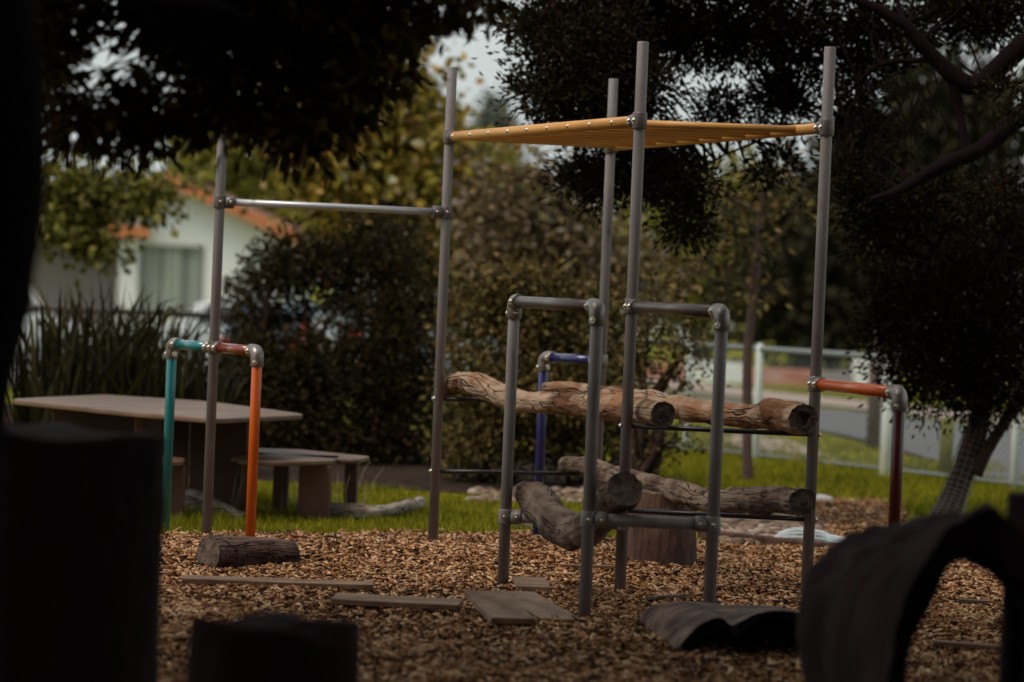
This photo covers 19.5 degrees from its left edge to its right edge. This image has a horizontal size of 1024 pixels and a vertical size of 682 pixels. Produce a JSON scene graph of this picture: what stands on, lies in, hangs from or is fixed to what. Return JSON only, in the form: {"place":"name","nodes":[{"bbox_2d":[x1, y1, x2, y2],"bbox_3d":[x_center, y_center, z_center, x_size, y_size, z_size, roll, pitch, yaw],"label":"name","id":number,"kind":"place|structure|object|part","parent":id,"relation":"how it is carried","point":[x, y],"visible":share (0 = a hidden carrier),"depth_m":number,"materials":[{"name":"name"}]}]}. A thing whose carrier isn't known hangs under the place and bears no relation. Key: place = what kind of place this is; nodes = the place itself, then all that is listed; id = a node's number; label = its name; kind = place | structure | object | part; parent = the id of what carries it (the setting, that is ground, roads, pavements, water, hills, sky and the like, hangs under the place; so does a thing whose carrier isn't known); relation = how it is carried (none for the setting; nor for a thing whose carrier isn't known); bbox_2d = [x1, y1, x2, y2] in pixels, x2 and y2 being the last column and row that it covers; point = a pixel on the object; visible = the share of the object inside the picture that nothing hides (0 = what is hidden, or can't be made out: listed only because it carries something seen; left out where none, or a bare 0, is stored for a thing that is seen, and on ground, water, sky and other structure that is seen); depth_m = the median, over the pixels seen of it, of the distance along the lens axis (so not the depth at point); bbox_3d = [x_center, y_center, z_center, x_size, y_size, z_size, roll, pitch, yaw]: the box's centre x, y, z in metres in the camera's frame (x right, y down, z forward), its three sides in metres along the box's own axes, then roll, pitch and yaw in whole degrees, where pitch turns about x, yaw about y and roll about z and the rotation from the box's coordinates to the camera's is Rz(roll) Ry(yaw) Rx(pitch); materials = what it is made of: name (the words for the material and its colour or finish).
{"place":"outdoors","nodes":[
{"label":"outdoors","id":0,"kind":"place"},
{"bbox_2d":[22,292,99,355],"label":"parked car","id":1,"kind":"object","parent":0,"point":[34,314],"visible":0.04,"depth_m":59.21,"materials":[{"name":"white metal"}]},
{"bbox_2d":[219,303,340,388],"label":"parked car","id":2,"kind":"object","parent":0,"point":[311,304],"visible":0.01,"depth_m":47.42,"materials":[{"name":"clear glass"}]},
{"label":"rear window","id":3,"kind":"part","parent":2,"relation":"part of","materials":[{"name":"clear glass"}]},
{"bbox_2d":[164,479,616,537],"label":"lawn grass","id":4,"kind":"structure","parent":0,"point":[447,505],"depth_m":15.89,"materials":[{"name":"green plant"}]},
{"bbox_2d":[10,282,1023,540],"bbox_3d":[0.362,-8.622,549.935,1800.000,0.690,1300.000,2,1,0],"label":"ground","id":5,"kind":"structure","parent":0,"point":[732,356],"depth_m":31.71,"materials":[{"name":"green plant"}]},
{"bbox_2d":[12,395,302,507],"bbox_3d":[-1.913,0.629,16.391,1.271,0.548,2.305,1,1,-41],"label":"picnic table","id":6,"kind":"object","parent":5,"relation":"on","point":[115,413],"visible":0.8,"depth_m":16.39,"materials":[{"name":"wood"}]},
{"bbox_2d":[22,305,311,376],"bbox_3d":[-5.490,0.260,28.918,7.133,1.321,0.076,2,1,5],"label":"wire fence","id":7,"kind":"object","parent":5,"relation":"on","point":[125,312],"visible":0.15,"depth_m":28.73,"materials":[{"name":"metal"}]},
{"bbox_2d":[34,173,316,333],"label":"house","id":8,"kind":"structure","parent":5,"relation":"on","point":[181,268],"depth_m":75.09,"materials":[{"name":"paint"}]},
{"bbox_2d":[136,243,205,310],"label":"window","id":9,"kind":"structure","parent":8,"relation":"in","point":[177,271],"depth_m":75.17,"materials":[{"name":"white glass"}]},
{"bbox_2d":[170,456,185,520],"bbox_3d":[-1.843,0.763,15.395,0.319,0.323,0.580,2,1,0],"label":"bench","id":10,"kind":"object","parent":5,"relation":"on","point":[178,486],"visible":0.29,"depth_m":15.30,"materials":[{"name":"brown wood"}]},
{"bbox_2d":[185,488,245,519],"bbox_3d":[-1.647,0.860,15.810,0.642,0.148,0.122,3,1,40],"label":"log","id":11,"kind":"object","parent":5,"relation":"on","point":[193,496],"visible":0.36,"depth_m":15.74,"materials":[{"name":"grey wood"}]},
{"bbox_2d":[135,100,329,229],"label":"background tree","id":12,"kind":"object","parent":5,"relation":"on","point":[252,180],"visible":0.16,"depth_m":90.76,"materials":[{"name":"green plant"}]},
{"bbox_2d":[0,0,528,681],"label":"broadleaf tree","id":13,"kind":"object","parent":5,"relation":"on","point":[214,60],"visible":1,"depth_m":9.23,"materials":[{"name":"green plant"}]},
{"bbox_2d":[231,454,338,520],"bbox_3d":[-1.211,0.781,15.856,0.555,0.323,0.751,2,1,0],"label":"bench","id":14,"kind":"object","parent":5,"relation":"on","point":[314,485],"visible":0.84,"depth_m":15.77,"materials":[{"name":"brown wood"}]},
{"bbox_2d":[231,466,383,520],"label":"grass stalks","id":15,"kind":"object","parent":5,"relation":"on","point":[295,491],"depth_m":16.05,"materials":[{"name":"green plant"}]},
{"bbox_2d":[259,448,369,511],"bbox_3d":[-1.127,0.776,16.307,0.895,0.323,0.473,3,1,42],"label":"bench","id":16,"kind":"object","parent":5,"relation":"on","point":[281,484],"visible":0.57,"depth_m":16.26,"materials":[{"name":"grey concrete"}]},
{"bbox_2d":[7,403,723,510],"bbox_3d":[-3.733,0.707,22.620,10.600,0.001,10.800,2,1,0],"label":"soil bed","id":17,"kind":"object","parent":5,"relation":"on","point":[410,476],"visible":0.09,"depth_m":19.54,"materials":[{"name":"green plant"}]},
{"bbox_2d":[39,151,232,287],"bbox_3d":[-4.330,-0.861,24.490,4.024,3.038,1.093,2,1,0],"label":"overhanging tree","id":18,"kind":"object","parent":17,"relation":"on","point":[75,204],"visible":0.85,"depth_m":24.38,"materials":[{"name":"green plant"}]},
{"bbox_2d":[8,274,283,464],"bbox_3d":[-2.494,0.189,19.176,2.347,1.279,2.248,3,1,29],"label":"flax clump","id":19,"kind":"object","parent":17,"relation":"on","point":[96,366],"visible":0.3,"depth_m":18.78,"materials":[{"name":"green plant"}]},
{"bbox_2d":[180,189,501,467],"bbox_3d":[-1.211,0.025,21.316,2.476,2.249,2.052,2,1,0],"label":"dense bush","id":20,"kind":"object","parent":17,"relation":"on","point":[303,373],"visible":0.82,"depth_m":21.12,"materials":[{"name":"green plant"}]},
{"bbox_2d":[395,238,685,485],"bbox_3d":[0.225,0.212,19.557,1.913,1.770,1.631,2,1,0],"label":"mixed bush","id":21,"kind":"object","parent":17,"relation":"on","point":[489,304],"visible":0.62,"depth_m":19.39,"materials":[{"name":"green plant"}]},
{"bbox_2d":[579,251,742,475],"bbox_3d":[0.919,0.216,18.596,1.039,1.605,0.823,2,1,0],"label":"loose shrub","id":22,"kind":"object","parent":17,"relation":"on","point":[646,454],"visible":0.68,"depth_m":18.56,"materials":[{"name":"green plant"}]},
{"bbox_2d":[330,497,425,520],"bbox_3d":[-0.703,0.912,16.125,0.348,0.106,0.874,3,1,44],"label":"log","id":23,"kind":"object","parent":5,"relation":"on","point":[361,511],"visible":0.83,"depth_m":15.90,"materials":[{"name":"grey wood"}]},
{"bbox_2d":[228,8,551,415],"bbox_3d":[-0.974,-1.491,26.992,3.379,4.494,2.248,2,1,0],"label":"maple tree","id":24,"kind":"object","parent":5,"relation":"on","point":[411,173],"visible":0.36,"depth_m":26.66,"materials":[{"name":"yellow plant"}]},
{"bbox_2d":[463,84,557,203],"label":"background tree","id":25,"kind":"object","parent":5,"relation":"on","point":[490,104],"visible":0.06,"depth_m":94.68,"materials":[{"name":"green plant"}]},
{"bbox_2d":[514,523,531,529],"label":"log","id":26,"kind":"object","parent":5,"relation":"on","point":[525,524],"visible":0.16,"depth_m":15.75,"materials":[{"name":"wood"}]},
{"bbox_2d":[436,126,649,312],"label":"background tree","id":27,"kind":"object","parent":5,"relation":"on","point":[614,220],"depth_m":69.37,"materials":[{"name":"green plant"}]},
{"bbox_2d":[416,121,703,439],"bbox_3d":[0.428,-0.535,24.040,2.439,2.794,1.623,2,1,0],"label":"reddish tree","id":28,"kind":"object","parent":5,"relation":"on","point":[547,234],"visible":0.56,"depth_m":23.85,"materials":[{"name":"green plant"}]},
{"bbox_2d":[158,496,1001,681],"bbox_3d":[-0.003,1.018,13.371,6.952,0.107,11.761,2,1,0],"label":"bark chips","id":29,"kind":"object","parent":5,"relation":"on","point":[842,517],"visible":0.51,"depth_m":11.76,"materials":[{"name":"brown wood"}]},
{"bbox_2d":[0,423,166,681],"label":"stump","id":30,"kind":"object","parent":29,"relation":"on","point":[82,555],"visible":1,"depth_m":7.35,"materials":[{"name":"black wood"}]},
{"bbox_2d":[197,535,299,568],"bbox_3d":[-1.151,0.933,13.114,0.454,0.173,0.168,2,1,-40],"label":"log","id":31,"kind":"object","parent":29,"relation":"on","point":[216,551],"visible":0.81,"depth_m":13.02,"materials":[{"name":"brown wood"}]},
{"bbox_2d":[185,610,360,681],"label":"stump","id":32,"kind":"object","parent":29,"relation":"on","point":[274,646],"visible":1,"depth_m":6.47,"materials":[{"name":"black wood"}]},
{"bbox_2d":[182,574,373,589],"bbox_3d":[-0.956,0.988,12.218,0.782,0.024,0.104,2,4,-4],"label":"plank","id":33,"kind":"object","parent":29,"relation":"on","point":[313,583],"visible":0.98,"depth_m":12.19,"materials":[{"name":"brown wood"}]},
{"bbox_2d":[331,592,463,610],"bbox_3d":[-0.448,1.020,11.686,0.504,0.024,0.193,3,3,5],"label":"plank","id":34,"kind":"object","parent":29,"relation":"on","point":[373,600],"visible":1,"depth_m":11.61,"materials":[{"name":"brown wood"}]},
{"bbox_2d":[464,590,534,624],"bbox_3d":[-0.051,1.009,11.326,0.168,0.026,0.633,2,4,-10],"label":"plank","id":35,"kind":"object","parent":29,"relation":"on","point":[498,607],"visible":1,"depth_m":11.25,"materials":[{"name":"brown wood"}]},
{"bbox_2d":[512,576,550,592],"bbox_3d":[0.081,1.019,12.510,0.142,0.024,0.423,2,1,-3],"label":"plank","id":36,"kind":"object","parent":29,"relation":"on","point":[529,584],"visible":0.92,"depth_m":12.40,"materials":[{"name":"brown wood"}]},
{"bbox_2d":[164,41,907,617],"bbox_3d":[-0.063,-0.057,13.224,2.146,2.495,3.989,2,1,-19],"label":"climbing frame","id":37,"kind":"object","parent":29,"relation":"on","point":[614,133],"visible":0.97,"depth_m":12.62,"materials":[{"name":"grey paint"}]},
{"bbox_2d":[444,372,674,427],"bbox_3d":[0.193,0.269,13.611,0.186,0.174,2.545,2,1,-22],"label":"log","id":38,"kind":"object","parent":37,"relation":"on","point":[481,386],"visible":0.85,"depth_m":13.55,"materials":[{"name":"brown wood"}]},
{"bbox_2d":[513,472,642,551],"bbox_3d":[0.260,0.670,12.075,0.172,0.376,1.412,2,1,-16],"label":"log","id":39,"kind":"object","parent":37,"relation":"on","point":[550,517],"visible":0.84,"depth_m":12.01,"materials":[{"name":"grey wood"}]},
{"bbox_2d":[541,381,817,435],"bbox_3d":[0.735,0.286,13.729,0.194,0.160,2.911,2,1,-20],"label":"log","id":40,"kind":"object","parent":37,"relation":"on","point":[795,418],"visible":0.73,"depth_m":13.03,"materials":[{"name":"brown wood"}]},
{"bbox_2d":[558,456,814,516],"bbox_3d":[0.755,0.664,13.722,0.150,0.198,2.871,2,1,-19],"label":"log","id":41,"kind":"object","parent":37,"relation":"on","point":[771,499],"visible":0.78,"depth_m":13.07,"materials":[{"name":"brown wood"}]},
{"bbox_2d":[506,591,582,620],"bbox_3d":[0.101,1.038,11.606,0.164,0.027,0.776,2,3,-13],"label":"plank","id":42,"kind":"object","parent":29,"relation":"on","point":[533,604],"visible":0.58,"depth_m":11.56,"materials":[{"name":"brown wood"}]},
{"bbox_2d":[559,564,614,567],"bbox_3d":[0.351,1.013,13.432,0.282,0.013,0.034,2,1,-12],"label":"plank","id":43,"kind":"object","parent":29,"relation":"on","point":[578,566],"visible":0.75,"depth_m":13.42,"materials":[{"name":"brown wood"}]},
{"bbox_2d":[627,489,697,565],"bbox_3d":[0.711,0.906,14.027,0.351,0.406,0.351,2,1,0],"label":"stump","id":44,"kind":"object","parent":29,"relation":"on","point":[668,546],"visible":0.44,"depth_m":13.87,"materials":[{"name":"brown wood"}]},
{"bbox_2d":[645,593,689,599],"bbox_3d":[0.632,1.039,12.135,0.034,0.015,0.263,3,1,42],"label":"plank","id":45,"kind":"object","parent":29,"relation":"on","point":[669,596],"visible":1,"depth_m":12.12,"materials":[{"name":"wood"}]},
{"bbox_2d":[639,601,796,652],"bbox_3d":[0.846,1.043,11.071,0.725,0.215,1.400,2,1,0],"label":"hollow half log","id":46,"kind":"object","parent":29,"relation":"on","point":[687,626],"visible":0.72,"depth_m":10.71,"materials":[{"name":"brown wood"}]},
{"bbox_2d":[796,502,1023,681],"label":"hollow log arch","id":47,"kind":"structure","parent":29,"relation":"on","point":[869,592],"depth_m":7.48,"materials":[{"name":"brown wood"}]},
{"bbox_2d":[932,640,999,649],"bbox_3d":[1.715,1.116,10.944,0.342,0.016,0.054,3,1,12],"label":"plank","id":48,"kind":"object","parent":29,"relation":"on","point":[965,644],"visible":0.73,"depth_m":10.94,"materials":[{"name":"brown wood"}]},
{"bbox_2d":[958,598,987,603],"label":"plank","id":49,"kind":"object","parent":29,"relation":"on","point":[975,601],"visible":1,"depth_m":12.55,"materials":[{"name":"wood"}]},
{"bbox_2d":[998,491,1023,681],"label":"stump","id":50,"kind":"object","parent":29,"relation":"on","point":[1010,657],"visible":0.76,"depth_m":7.86,"materials":[{"name":"brown wood"}]},
{"bbox_2d":[465,486,825,545],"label":"gravel","id":51,"kind":"structure","parent":5,"relation":"on","point":[760,527],"depth_m":16.57,"materials":[{"name":"beige gravel"}]},
{"bbox_2d":[320,317,1023,488],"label":"wire fence","id":52,"kind":"object","parent":5,"relation":"on","point":[760,349],"visible":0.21,"depth_m":22.34,"materials":[{"name":"metal"}]},
{"bbox_2d":[617,292,733,339],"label":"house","id":53,"kind":"structure","parent":5,"relation":"on","point":[680,332],"depth_m":88.00,"materials":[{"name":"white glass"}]},
{"bbox_2d":[589,117,815,362],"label":"background tree","id":54,"kind":"object","parent":5,"relation":"on","point":[693,298],"visible":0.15,"depth_m":61.40,"materials":[{"name":"green plant"}]},
{"bbox_2d":[647,137,817,480],"bbox_3d":[1.528,-0.238,20.216,1.254,2.434,0.829,2,1,0],"label":"sapling","id":55,"kind":"object","parent":5,"relation":"on","point":[759,221],"visible":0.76,"depth_m":20.18,"materials":[{"name":"green plant"}]},
{"bbox_2d":[470,0,1023,323],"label":"fine leaved tree","id":56,"kind":"object","parent":5,"relation":"on","point":[588,48],"visible":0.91,"depth_m":16.17,"materials":[{"name":"green plant"}]},
{"bbox_2d":[697,531,832,546],"bbox_3d":[1.373,1.036,15.383,0.995,0.050,0.070,3,1,39],"label":"timber edging","id":57,"kind":"object","parent":5,"relation":"on","point":[770,540],"visible":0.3,"depth_m":15.39,"materials":[{"name":"brown wood"}]},
{"bbox_2d":[647,358,883,385],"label":"garden wall","id":58,"kind":"structure","parent":5,"relation":"on","point":[786,374],"depth_m":45.90,"materials":[{"name":"brick"}]},
{"bbox_2d":[672,136,933,371],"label":"background tree","id":59,"kind":"object","parent":5,"relation":"on","point":[781,321],"visible":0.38,"depth_m":55.24,"materials":[{"name":"green plant"}]},
{"bbox_2d":[774,527,841,542],"bbox_3d":[1.542,1.028,15.379,0.419,0.132,0.136,3,1,17],"label":"rock","id":60,"kind":"object","parent":5,"relation":"on","point":[819,534],"visible":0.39,"depth_m":15.37,"materials":[{"name":"white stone"}]},
{"bbox_2d":[608,445,1023,516],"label":"side lawn grass","id":61,"kind":"structure","parent":5,"relation":"on","point":[698,474],"depth_m":20.62,"materials":[{"name":"green plant"}]},
{"bbox_2d":[866,330,883,449],"bbox_3d":[3.137,0.390,25.798,0.122,1.100,0.116,2,1,0],"label":"wooden post","id":62,"kind":"object","parent":5,"relation":"on","point":[874,421],"visible":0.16,"depth_m":25.75,"materials":[{"name":"wood"}]},
{"bbox_2d":[769,0,1023,383],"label":"background tree","id":63,"kind":"object","parent":5,"relation":"on","point":[939,130],"visible":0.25,"depth_m":49.27,"materials":[{"name":"green plant"}]},
{"bbox_2d":[825,165,1023,515],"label":"leaning tree","id":64,"kind":"object","parent":5,"relation":"on","point":[989,343],"visible":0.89,"depth_m":17.38,"materials":[{"name":"green plant"}]},
{"bbox_2d":[939,417,953,473],"bbox_3d":[3.197,0.789,21.985,0.100,0.450,0.095,2,1,0],"label":"tree guard","id":65,"kind":"object","parent":5,"relation":"on","point":[944,450],"visible":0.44,"depth_m":21.94,"materials":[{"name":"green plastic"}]},
{"bbox_2d":[899,177,1023,348],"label":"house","id":66,"kind":"structure","parent":5,"relation":"on","point":[1008,247],"depth_m":69.99,"materials":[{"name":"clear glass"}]},
{"label":"bare earth","id":67,"kind":"structure","parent":5,"relation":"on","visible":0},
{"bbox_2d":[816,494,832,500],"bbox_3d":[1.953,0.996,18.766,0.130,0.065,0.085,2,1,0],"label":"stone","id":68,"kind":"object","parent":67,"relation":"on","point":[819,497],"visible":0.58,"depth_m":18.73,"materials":[{"name":"white stone"}]},
{"bbox_2d":[13,353,1023,486],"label":"road","id":69,"kind":"structure","parent":0,"point":[909,437],"depth_m":28.35,"materials":[{"name":"grey asphalt"}]},
{"bbox_2d":[138,300,259,377],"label":"parked car","id":70,"kind":"object","parent":69,"relation":"on","point":[203,322],"visible":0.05,"depth_m":54.07,"materials":[{"name":"white metal"}]},
{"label":"side window","id":71,"kind":"part","parent":70,"relation":"part of","materials":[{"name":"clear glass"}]},
{"bbox_2d":[300,289,572,380],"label":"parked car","id":72,"kind":"object","parent":69,"relation":"on","point":[338,317],"visible":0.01,"depth_m":44.97,"materials":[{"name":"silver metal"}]},
{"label":"rear window","id":73,"kind":"part","parent":72,"relation":"part of","materials":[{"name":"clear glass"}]},
{"bbox_2d":[45,0,1023,279],"label":"sky","id":74,"kind":"structure","parent":0,"point":[485,63],"materials":[{"name":"white"}]},
{"bbox_2d":[332,382,1023,484],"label":"verge grass","id":75,"kind":"structure","parent":0,"point":[823,437],"depth_m":25.26,"materials":[{"name":"green plant"}]},
{"bbox_2d":[723,433,837,466],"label":"gravel track","id":76,"kind":"structure","parent":0,"point":[767,441],"depth_m":25.65,"materials":[{"name":"grey gravel"}]},
{"bbox_2d":[635,377,1023,425],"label":"footpath","id":77,"kind":"structure","parent":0,"point":[788,396],"depth_m":38.33,"materials":[{"name":"concrete"}]}
]}

